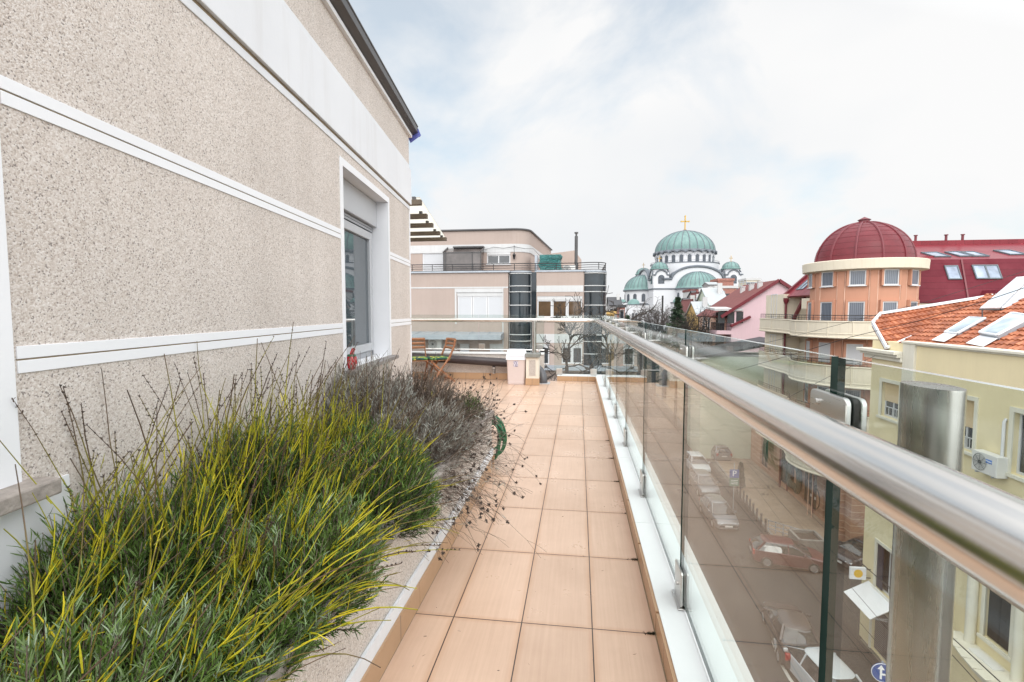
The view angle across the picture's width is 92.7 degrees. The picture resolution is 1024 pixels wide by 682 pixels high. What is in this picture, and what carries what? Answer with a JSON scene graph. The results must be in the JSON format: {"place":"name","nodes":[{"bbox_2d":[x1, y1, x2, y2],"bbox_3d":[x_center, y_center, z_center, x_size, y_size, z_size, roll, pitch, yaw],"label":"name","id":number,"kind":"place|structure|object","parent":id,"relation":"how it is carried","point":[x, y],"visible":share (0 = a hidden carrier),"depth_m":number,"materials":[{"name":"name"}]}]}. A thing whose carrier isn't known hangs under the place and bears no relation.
{"place":"outdoors","nodes":[
{"label":"outdoors","id":0,"kind":"place"},
{"bbox_2d":[624,314,636,393],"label":"fir tree","id":1,"kind":"object","parent":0,"point":[632,383],"visible":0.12,"depth_m":58.57,"materials":[{"name":"green plant"}]},
{"bbox_2d":[349,0,1023,299],"label":"sky","id":2,"kind":"structure","parent":0,"point":[775,127],"materials":[{"name":"white"}]},
{"bbox_2d":[696,283,725,306],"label":"house","id":3,"kind":"structure","parent":0,"point":[715,295],"depth_m":82.66,"materials":[{"name":"paint"}]},
{"bbox_2d":[710,278,734,285],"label":"house","id":4,"kind":"structure","parent":0,"point":[727,281],"depth_m":161.00,"materials":[{"name":"orange brick"}]},
{"bbox_2d":[634,365,838,540],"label":"pavement","id":5,"kind":"structure","parent":0,"point":[794,506],"depth_m":40.10,"materials":[{"name":"concrete"}]},
{"bbox_2d":[653,305,687,399],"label":"bare tree","id":6,"kind":"object","parent":5,"relation":"on","point":[664,382],"visible":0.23,"depth_m":83.62,"materials":[{"name":"plant"}]},
{"bbox_2d":[659,309,705,348],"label":"bare tree","id":7,"kind":"object","parent":5,"relation":"on","point":[691,323],"visible":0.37,"depth_m":67.22,"materials":[{"name":"brown plant"}]},
{"bbox_2d":[685,297,708,344],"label":"house","id":8,"kind":"structure","parent":5,"relation":"on","point":[694,306],"depth_m":77.16,"materials":[{"name":"paint"}]},
{"bbox_2d":[669,306,726,348],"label":"bare tree","id":9,"kind":"object","parent":5,"relation":"on","point":[703,339],"visible":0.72,"depth_m":60.28,"materials":[{"name":"brown plant"}]},
{"bbox_2d":[711,445,731,460],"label":"parked car","id":10,"kind":"object","parent":5,"relation":"on","point":[721,452],"visible":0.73,"depth_m":49.30,"materials":[{"name":"silver metal"}]},
{"bbox_2d":[738,461,745,487],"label":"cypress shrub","id":11,"kind":"object","parent":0,"point":[742,479],"visible":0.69,"depth_m":41.23,"materials":[{"name":"green plant"}]},
{"bbox_2d":[630,340,881,681],"bbox_3d":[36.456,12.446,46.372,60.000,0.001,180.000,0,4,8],"label":"street","id":12,"kind":"structure","parent":0,"point":[743,584],"depth_m":28.14,"materials":[{"name":"asphalt"}]},
{"bbox_2d":[410,228,606,380],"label":"apartment block","id":13,"kind":"structure","parent":12,"relation":"on","point":[461,273],"depth_m":28.43,"materials":[{"name":"grey"}]},
{"bbox_2d":[423,253,442,270],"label":"window","id":14,"kind":"structure","parent":13,"relation":"in","point":[428,258],"depth_m":30.94,"materials":[{"name":"white"}]},
{"bbox_2d":[428,339,442,349],"bbox_3d":[-4.500,0.206,28.776,0.800,0.650,0.338,0,4,8],"label":"air conditioner","id":15,"kind":"object","parent":13,"relation":"attached to","point":[435,343],"visible":0.93,"depth_m":28.62,"materials":[{"name":"metal"}]},
{"bbox_2d":[457,296,472,317],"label":"window","id":16,"kind":"structure","parent":13,"relation":"in","point":[465,303],"depth_m":28.62,"materials":[{"name":"white"}]},
{"bbox_2d":[473,296,487,317],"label":"window","id":17,"kind":"structure","parent":13,"relation":"in","point":[480,303],"depth_m":28.50,"materials":[{"name":"white"}]},
{"bbox_2d":[488,296,501,317],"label":"window","id":18,"kind":"structure","parent":13,"relation":"in","point":[494,302],"depth_m":28.38,"materials":[{"name":"white"}]},
{"bbox_2d":[486,255,510,264],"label":"window","id":19,"kind":"structure","parent":13,"relation":"in","point":[490,258],"depth_m":30.38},
{"bbox_2d":[537,300,551,316],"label":"window","id":20,"kind":"structure","parent":13,"relation":"in","point":[544,309],"depth_m":28.02,"materials":[{"name":"glass"}]},
{"bbox_2d":[538,254,562,269],"bbox_3d":[2.333,-4.634,29.431,1.472,1.024,1.274,0,4,8],"label":"tarp stack","id":21,"kind":"object","parent":13,"relation":"on","point":[554,258],"visible":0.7,"depth_m":28.87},
{"bbox_2d":[552,300,566,316],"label":"window","id":22,"kind":"structure","parent":13,"relation":"in","point":[554,309],"depth_m":27.90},
{"bbox_2d":[567,300,581,317],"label":"window","id":23,"kind":"structure","parent":13,"relation":"in","point":[571,305],"depth_m":27.80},
{"bbox_2d":[572,346,581,363],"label":"window","id":24,"kind":"structure","parent":13,"relation":"in","point":[574,349],"depth_m":27.93,"materials":[{"name":"grey"}]},
{"bbox_2d":[539,286,631,380],"bbox_3d":[3.086,5.743,22.260,4.545,16.379,2.896,0,4,8],"label":"bare tree","id":25,"kind":"object","parent":12,"relation":"on","point":[584,334],"visible":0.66,"depth_m":21.91,"materials":[{"name":"brown plant"}]},
{"bbox_2d":[606,294,621,316],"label":"house","id":26,"kind":"structure","parent":12,"relation":"on","point":[617,300],"depth_m":119.35,"materials":[{"name":"concrete"}]},
{"bbox_2d":[625,299,648,334],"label":"chapel","id":27,"kind":"structure","parent":12,"relation":"on","point":[632,302],"depth_m":209.55,"materials":[{"name":"white stone"}]},
{"bbox_2d":[624,310,662,408],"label":"bare tree","id":28,"kind":"object","parent":12,"relation":"on","point":[639,327],"visible":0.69,"depth_m":76.18,"materials":[{"name":"plant"}]},
{"bbox_2d":[633,302,684,403],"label":"bare tree","id":29,"kind":"object","parent":12,"relation":"on","point":[665,315],"visible":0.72,"depth_m":79.80,"materials":[{"name":"plant"}]},
{"bbox_2d":[649,297,697,426],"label":"fir tree","id":30,"kind":"object","parent":12,"relation":"on","point":[676,310],"visible":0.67,"depth_m":63.57,"materials":[{"name":"green plant"}]},
{"bbox_2d":[623,215,742,340],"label":"cathedral","id":31,"kind":"structure","parent":12,"relation":"on","point":[685,259],"depth_m":251.80,"materials":[{"name":"white stone"}]},
{"bbox_2d":[677,295,694,395],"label":"house","id":32,"kind":"structure","parent":12,"relation":"on","point":[680,383],"depth_m":87.98,"materials":[{"name":"white tile"}]},
{"bbox_2d":[686,451,710,473],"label":"parked car","id":33,"kind":"object","parent":12,"relation":"on","point":[696,460],"visible":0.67,"depth_m":46.15,"materials":[{"name":"grey"}]},
{"bbox_2d":[688,469,719,495],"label":"parked car","id":34,"kind":"object","parent":12,"relation":"on","point":[702,481],"visible":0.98,"depth_m":40.69,"materials":[{"name":"silver metal"}]},
{"bbox_2d":[699,494,738,529],"bbox_3d":[15.052,12.365,35.574,2.020,1.505,4.084,0,4,4],"label":"parked car","id":35,"kind":"object","parent":12,"relation":"on","point":[716,510],"visible":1,"depth_m":34.75,"materials":[{"name":"silver metal"}]},
{"bbox_2d":[687,337,764,458],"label":"building","id":36,"kind":"structure","parent":12,"relation":"on","point":[710,424],"depth_m":50.21,"materials":[{"name":"paint"}]},
{"bbox_2d":[729,463,738,509],"bbox_3d":[16.976,11.153,37.343,0.680,3.704,0.107,0,4,8],"label":"parking sign","id":37,"kind":"object","parent":12,"relation":"on","point":[734,478],"visible":0.99,"depth_m":37.26,"materials":[{"name":"metal"}]},
{"bbox_2d":[715,460,772,534],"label":"pavement kerb","id":38,"kind":"structure","parent":12,"relation":"on","point":[727,476],"depth_m":40.07,"materials":[{"name":"concrete"}]},
{"bbox_2d":[696,279,791,351],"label":"gabled house","id":39,"kind":"structure","parent":12,"relation":"on","point":[740,311],"depth_m":58.87,"materials":[{"name":"paint"}]},
{"bbox_2d":[749,533,822,573],"bbox_3d":[16.673,12.741,29.526,4.084,1.505,2.020,1,4,18],"label":"parked car","id":40,"kind":"object","parent":12,"relation":"on","point":[767,550],"visible":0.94,"depth_m":29.02,"materials":[{"name":"red"}]},
{"bbox_2d":[762,601,819,669],"bbox_3d":[12.804,13.208,22.356,2.050,1.465,4.434,1,4,16],"label":"parked car","id":41,"kind":"object","parent":12,"relation":"on","point":[786,624],"visible":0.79,"depth_m":21.66,"materials":[{"name":"grey"}]},
{"bbox_2d":[788,528,823,553],"bbox_3d":[18.937,12.905,31.360,1.660,0.950,1.660,0,4,8],"label":"street planter","id":42,"kind":"object","parent":12,"relation":"on","point":[801,536],"visible":0.61,"depth_m":31.23,"materials":[{"name":"concrete"}]},
{"bbox_2d":[773,638,861,681],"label":"parked car","id":43,"kind":"object","parent":12,"relation":"on","point":[804,664],"visible":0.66,"depth_m":19.56,"materials":[{"name":"grey"}]},
{"bbox_2d":[837,536,863,569],"bbox_3d":[21.459,12.758,29.575,4.434,1.465,2.050,-1,4,-16],"label":"parked car","id":44,"kind":"object","parent":12,"relation":"on","point":[845,558],"visible":0.11,"depth_m":29.00,"materials":[{"name":"black"}]},
{"bbox_2d":[871,661,885,681],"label":"direction sign","id":45,"kind":"object","parent":12,"relation":"on","point":[878,671],"visible":0.62,"depth_m":14.88,"materials":[{"name":"blue"}]},
{"bbox_2d":[750,217,1023,541],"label":"corner building","id":46,"kind":"structure","parent":12,"relation":"on","point":[863,268],"depth_m":33.83,"materials":[{"name":"orange"}]},
{"bbox_2d":[762,438,767,467],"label":"shop window","id":47,"kind":"structure","parent":46,"relation":"in","point":[764,442],"depth_m":46.48,"materials":[{"name":"glass"}]},
{"bbox_2d":[781,450,793,490],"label":"shop window","id":48,"kind":"structure","parent":46,"relation":"in","point":[784,462],"depth_m":42.17,"materials":[{"name":"grey glass"}]},
{"bbox_2d":[786,462,801,493],"bbox_3d":[22.760,10.808,39.410,0.440,2.579,2.438,0,4,8],"label":"shop window","id":49,"kind":"structure","parent":46,"relation":"attached to","point":[797,486],"depth_m":38.81,"materials":[{"name":"glass"}]},
{"bbox_2d":[803,383,811,403],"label":"window","id":50,"kind":"structure","parent":46,"relation":"in","point":[806,392],"depth_m":36.06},
{"bbox_2d":[805,339,812,360],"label":"window","id":51,"kind":"structure","parent":46,"relation":"in","point":[808,343],"depth_m":35.76,"materials":[{"name":"grey"}]},
{"bbox_2d":[806,301,814,319],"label":"window","id":52,"kind":"structure","parent":46,"relation":"in","point":[810,304],"depth_m":35.65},
{"bbox_2d":[804,472,816,503],"bbox_3d":[22.878,11.138,37.217,0.070,2.850,2.200,0,4,8],"label":"shop window","id":53,"kind":"structure","parent":46,"relation":"in","point":[806,473],"depth_m":37.94,"materials":[{"name":"grey glass"}]},
{"bbox_2d":[807,273,815,288],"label":"window","id":54,"kind":"structure","parent":46,"relation":"in","point":[811,277],"depth_m":35.54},
{"bbox_2d":[808,484,819,508],"bbox_3d":[22.586,11.656,36.526,0.135,1.800,1.800,0,4,8],"label":"round sign","id":55,"kind":"object","parent":46,"relation":"attached to","point":[810,494],"visible":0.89,"depth_m":36.56,"materials":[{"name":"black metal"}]},
{"bbox_2d":[816,340,833,362],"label":"window","id":56,"kind":"structure","parent":46,"relation":"in","point":[828,349],"depth_m":34.07,"materials":[{"name":"grey"}]},
{"bbox_2d":[818,300,835,320],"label":"window","id":57,"kind":"structure","parent":46,"relation":"in","point":[825,307],"depth_m":33.88,"materials":[{"name":"glass"}]},
{"bbox_2d":[819,271,836,287],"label":"window","id":58,"kind":"structure","parent":46,"relation":"in","point":[826,279],"depth_m":33.76,"materials":[{"name":"glass"}]},
{"bbox_2d":[843,342,865,365],"bbox_3d":[22.889,0.842,32.634,1.180,1.511,0.180,3,5,39],"label":"window","id":59,"kind":"structure","parent":46,"relation":"in","point":[850,351],"depth_m":32.61,"materials":[{"name":"grey"}]},
{"bbox_2d":[845,388,863,397],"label":"window","id":60,"kind":"structure","parent":46,"relation":"in","point":[855,392],"depth_m":32.65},
{"bbox_2d":[845,300,867,320],"bbox_3d":[22.889,-1.865,32.466,1.180,1.735,0.180,3,5,39],"label":"window","id":61,"kind":"structure","parent":46,"relation":"in","point":[853,307],"depth_m":32.43,"materials":[{"name":"glass"}]},
{"bbox_2d":[846,270,868,286],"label":"window","id":62,"kind":"structure","parent":46,"relation":"in","point":[855,277],"depth_m":32.28,"materials":[{"name":"glass"}]},
{"bbox_2d":[879,300,900,311],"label":"window","id":63,"kind":"structure","parent":46,"relation":"in","point":[884,305],"depth_m":31.70,"materials":[{"name":"glass"}]},
{"bbox_2d":[880,269,901,285],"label":"window","id":64,"kind":"structure","parent":46,"relation":"in","point":[888,277],"depth_m":31.58,"materials":[{"name":"glass"}]},
{"bbox_2d":[908,269,920,285],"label":"window","id":65,"kind":"structure","parent":46,"relation":"in","point":[914,276],"depth_m":31.87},
{"bbox_2d":[856,293,1023,681],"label":"yellow house","id":66,"kind":"structure","parent":12,"relation":"on","point":[970,342],"depth_m":16.95,"materials":[{"name":"beige"}]},
{"bbox_2d":[849,566,870,579],"bbox_3d":[15.940,10.609,22.288,0.960,0.560,0.112,0,4,8],"label":"hanging sign","id":67,"kind":"object","parent":66,"relation":"attached to","point":[855,572],"visible":0.94,"depth_m":22.26,"materials":[{"name":"white paint"}]},
{"bbox_2d":[844,581,888,621],"bbox_3d":[15.701,11.425,21.452,1.045,0.762,2.050,0,4,8],"label":"awning","id":68,"kind":"object","parent":66,"relation":"attached to","point":[874,600],"depth_m":21.37,"materials":[{"name":"fabric"}]},
{"bbox_2d":[738,288,1022,369],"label":"overhead cable","id":69,"kind":"object","parent":66,"relation":"attached to","point":[890,327],"visible":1,"depth_m":20.62,"materials":[{"name":"black plastic"}]},
{"bbox_2d":[874,614,887,660],"bbox_3d":[16.323,12.905,21.389,0.060,2.050,1.350,0,4,8],"label":"door","id":70,"kind":"structure","parent":66,"relation":"in","point":[881,632],"depth_m":21.55,"materials":[{"name":"wood"}]},
{"bbox_2d":[871,538,891,601],"bbox_3d":[16.258,10.020,21.137,0.310,2.320,1.710,0,4,8],"label":"window","id":71,"kind":"structure","parent":66,"relation":"in","point":[882,553],"depth_m":21.50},
{"bbox_2d":[876,377,900,423],"bbox_3d":[16.295,2.543,20.945,0.310,1.770,1.560,0,4,8],"label":"window","id":72,"kind":"structure","parent":66,"relation":"in","point":[892,387],"depth_m":21.08,"materials":[{"name":"beige"}]},
{"bbox_2d":[853,557,1000,681],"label":"overhead cable","id":73,"kind":"object","parent":66,"relation":"attached to","point":[953,638],"visible":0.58,"depth_m":13.54,"materials":[{"name":"black plastic"}]},
{"bbox_2d":[964,395,978,456],"bbox_3d":[15.757,2.864,16.993,0.310,2.020,1.360,0,4,8],"label":"window","id":74,"kind":"structure","parent":66,"relation":"in","point":[972,409],"depth_m":16.71,"materials":[{"name":"beige"}]},
{"bbox_2d":[968,648,1004,671],"bbox_3d":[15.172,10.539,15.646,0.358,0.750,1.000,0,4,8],"label":"window sill","id":75,"kind":"structure","parent":66,"relation":"attached to","point":[986,659],"depth_m":15.58,"materials":[{"name":"stone"}]},
{"bbox_2d":[971,449,1007,478],"bbox_3d":[15.332,3.957,15.668,0.358,0.710,0.980,0,4,8],"label":"air conditioner","id":76,"kind":"object","parent":66,"relation":"attached to","point":[994,465],"visible":1,"depth_m":15.48,"materials":[{"name":"metal"}]},
{"bbox_2d":[976,585,1014,662],"bbox_3d":[15.450,8.718,15.504,0.200,2.220,1.310,0,4,8],"label":"window","id":77,"kind":"structure","parent":66,"relation":"in","point":[1000,613],"depth_m":15.56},
{"bbox_2d":[979,277,1023,316],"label":"solar collector","id":78,"kind":"object","parent":66,"relation":"on","point":[999,302],"visible":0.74,"depth_m":18.44,"materials":[{"name":"white metal"}]},
{"bbox_2d":[1000,418,1007,456],"bbox_3d":[15.426,3.046,15.295,0.144,1.273,0.090,0,4,8],"label":"conduit pipe","id":79,"kind":"object","parent":66,"relation":"attached to","point":[1003,433],"visible":0.86,"depth_m":15.28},
{"bbox_2d":[1000,286,1023,309],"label":"solar collector","id":80,"kind":"object","parent":66,"relation":"on","point":[1017,296],"visible":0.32,"depth_m":18.21,"materials":[{"name":"white metal"}]},
{"bbox_2d":[1005,406,1023,482],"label":"window","id":81,"kind":"structure","parent":66,"relation":"in","point":[1020,455],"depth_m":14.98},
{"bbox_3d":[-6.425,8.284,3.094,14.575,13.690,15.370,0,4,8],"label":"terrace building","id":82,"kind":"object","parent":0,"visible":0},
{"bbox_2d":[380,378,665,681],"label":"terrace floor","id":83,"kind":"structure","parent":82,"relation":"on","point":[517,608],"depth_m":2.50,"materials":[{"name":"beige tile"}]},
{"bbox_2d":[0,0,420,676],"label":"apartment house","id":84,"kind":"structure","parent":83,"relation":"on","point":[220,190],"depth_m":1.78,"materials":[{"name":"white paint"}]},
{"bbox_2d":[344,219,373,359],"bbox_3d":[-1.357,-0.428,4.059,0.080,1.200,1.170,0,4,1],"label":"window frame","id":85,"kind":"structure","parent":84,"relation":"in","point":[357,241],"depth_m":4.26,"materials":[{"name":"grey metal"}]},
{"bbox_2d":[410,196,446,241],"bbox_3d":[-3.970,-0.853,10.403,5.848,3.120,4.926,0,4,8],"label":"terrace canopy","id":86,"kind":"object","parent":84,"relation":"attached to","point":[424,226],"visible":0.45,"depth_m":9.56,"materials":[{"name":"metal"}]},
{"bbox_2d":[129,410,494,681],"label":"planter box","id":87,"kind":"object","parent":83,"relation":"on","point":[377,642],"visible":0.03,"depth_m":1.91,"materials":[{"name":"concrete"}]},
{"bbox_2d":[0,464,309,681],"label":"lavender plant","id":88,"kind":"object","parent":87,"relation":"in","point":[107,657],"visible":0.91,"depth_m":1.03,"materials":[{"name":"green plant"}]},
{"bbox_2d":[0,354,362,681],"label":"lavender plant","id":89,"kind":"object","parent":87,"relation":"in","point":[182,530],"visible":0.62,"depth_m":1.30,"materials":[{"name":"green plant"}]},
{"bbox_2d":[138,322,366,543],"bbox_3d":[-0.953,0.388,2.010,0.694,0.931,0.974,-1,4,-13],"label":"lavender plant","id":90,"kind":"object","parent":87,"relation":"in","point":[270,481],"visible":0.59,"depth_m":1.89,"materials":[{"name":"green plant"}]},
{"bbox_2d":[147,494,406,681],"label":"lavender plant","id":91,"kind":"object","parent":87,"relation":"in","point":[240,643],"visible":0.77,"depth_m":1.15,"materials":[{"name":"green plant"}]},
{"bbox_2d":[173,430,459,659],"bbox_3d":[-0.564,0.575,1.492,0.780,0.622,0.757,0,4,8],"label":"lavender plant","id":92,"kind":"object","parent":87,"relation":"in","point":[291,530],"visible":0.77,"depth_m":1.43,"materials":[{"name":"green plant"}]},
{"bbox_2d":[274,356,429,487],"bbox_3d":[-0.842,0.453,2.557,0.763,0.731,0.744,0,4,8],"label":"lavender plant","id":93,"kind":"object","parent":87,"relation":"in","point":[345,430],"visible":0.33,"depth_m":2.50,"materials":[{"name":"green plant"}]},
{"bbox_2d":[314,344,416,428],"bbox_3d":[-0.914,0.392,3.309,0.647,0.759,0.975,0,4,8],"label":"grey lavender","id":94,"kind":"object","parent":87,"relation":"on","point":[377,396],"visible":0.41,"depth_m":3.19,"materials":[{"name":"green plant"}]},
{"bbox_2d":[290,381,478,541],"bbox_3d":[-0.564,0.508,2.089,0.782,0.685,0.831,0,4,8],"label":"lavender plant","id":95,"kind":"object","parent":87,"relation":"in","point":[407,470],"visible":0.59,"depth_m":2.02,"materials":[{"name":"green plant"}]},
{"bbox_2d":[378,353,476,417],"bbox_3d":[-0.744,0.413,3.753,0.825,0.667,0.828,-2,4,-31],"label":"grey lavender","id":96,"kind":"object","parent":87,"relation":"in","point":[425,387],"visible":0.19,"depth_m":3.69,"materials":[{"name":"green plant"}]},
{"bbox_2d":[369,375,494,470],"bbox_3d":[-0.516,0.495,2.921,0.865,0.603,1.034,0,4,8],"label":"grey lavender","id":97,"kind":"object","parent":87,"relation":"in","point":[430,413],"visible":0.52,"depth_m":2.86,"materials":[{"name":"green plant"}]},
{"bbox_2d":[395,373,520,437],"bbox_3d":[-0.420,0.518,3.794,1.061,0.715,1.379,0,4,8],"label":"dry aster","id":98,"kind":"object","parent":87,"relation":"in","point":[488,399],"visible":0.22,"depth_m":3.74,"materials":[{"name":"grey plant"}]},
{"bbox_2d":[376,381,541,510],"bbox_3d":[-0.363,0.573,3.140,1.104,0.720,1.395,0,4,8],"label":"dry aster","id":99,"kind":"object","parent":87,"relation":"in","point":[489,442],"visible":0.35,"depth_m":3.11,"materials":[{"name":"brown plant"}]},
{"bbox_2d":[389,433,544,561],"bbox_3d":[-0.414,0.823,2.606,1.230,0.642,1.349,0,4,8],"label":"dry aster","id":100,"kind":"object","parent":87,"relation":"in","point":[447,498],"visible":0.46,"depth_m":2.52,"materials":[{"name":"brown plant"}]},
{"bbox_2d":[457,390,485,420],"bbox_3d":[-0.360,0.560,3.925,0.316,0.347,0.339,0,4,8],"label":"evergreen shrub","id":101,"kind":"object","parent":87,"relation":"on","point":[472,401],"visible":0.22,"depth_m":3.88,"materials":[{"name":"green plant"}]},
{"bbox_3d":[-0.170,0.699,4.263,0.010,0.047,0.122,0,4,8],"label":"hose hook","id":102,"kind":"object","parent":87,"relation":"attached to","visible":0},
{"bbox_2d":[492,416,506,458],"bbox_3d":[-0.166,0.851,4.272,0.241,0.409,0.069,0,4,8],"label":"garden hose","id":103,"kind":"object","parent":102,"relation":"hanging from","point":[503,429],"visible":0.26,"depth_m":4.25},
{"bbox_2d":[412,338,428,379],"bbox_3d":[-1.827,0.371,9.294,0.435,0.841,0.530,-1,4,-20],"label":"folding chair","id":104,"kind":"object","parent":83,"relation":"on","point":[418,343],"visible":0.38,"depth_m":9.50,"materials":[{"name":"brown wood"}]},
{"bbox_2d":[424,338,455,381],"bbox_3d":[-1.375,0.368,9.340,0.530,0.841,0.435,-2,4,-30],"label":"folding chair","id":105,"kind":"object","parent":83,"relation":"on","point":[443,350],"visible":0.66,"depth_m":9.29,"materials":[{"name":"brown wood"}]},
{"bbox_2d":[412,351,544,379],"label":"parapet wall","id":106,"kind":"structure","parent":83,"relation":"on","point":[462,371],"depth_m":9.66,"materials":[{"name":"concrete"}]},
{"bbox_2d":[412,352,549,383],"bbox_3d":[-1.810,0.442,9.517,5.111,0.645,0.442,0,4,8],"label":"drain pipe","id":107,"kind":"object","parent":83,"relation":"on","point":[474,360],"visible":0.48,"depth_m":9.43,"materials":[{"name":"plastic"}]},
{"bbox_2d":[506,349,526,384],"bbox_3d":[0.087,0.471,9.051,0.385,0.645,0.300,0,4,6],"label":"waste bin","id":108,"kind":"object","parent":83,"relation":"on","point":[516,365],"visible":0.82,"depth_m":8.94,"materials":[{"name":"plastic"}]},
{"bbox_2d":[525,352,540,384],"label":"corner pillar","id":109,"kind":"structure","parent":83,"relation":"on","point":[532,369],"depth_m":8.86,"materials":[{"name":"beige tile"}]},
{"bbox_2d":[557,376,677,681],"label":"baseboard","id":110,"kind":"structure","parent":83,"relation":"on","point":[666,661],"depth_m":2.48,"materials":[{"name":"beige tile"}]},
{"bbox_2d":[557,374,753,681],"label":"terrace kerb","id":111,"kind":"structure","parent":82,"relation":"on","point":[724,657],"depth_m":2.23,"materials":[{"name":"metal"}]},
{"bbox_2d":[426,315,601,374],"bbox_3d":[-0.272,0.084,9.353,3.950,1.168,0.676,0,4,8],"label":"glass balustrade","id":112,"kind":"object","parent":111,"relation":"on","point":[535,347],"visible":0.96,"depth_m":9.53,"materials":[{"name":"glass"}]},
{"bbox_2d":[411,315,1023,681],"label":"glass balustrade","id":113,"kind":"object","parent":111,"relation":"on","point":[931,501],"visible":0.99,"depth_m":0.83,"materials":[{"name":"grey"}]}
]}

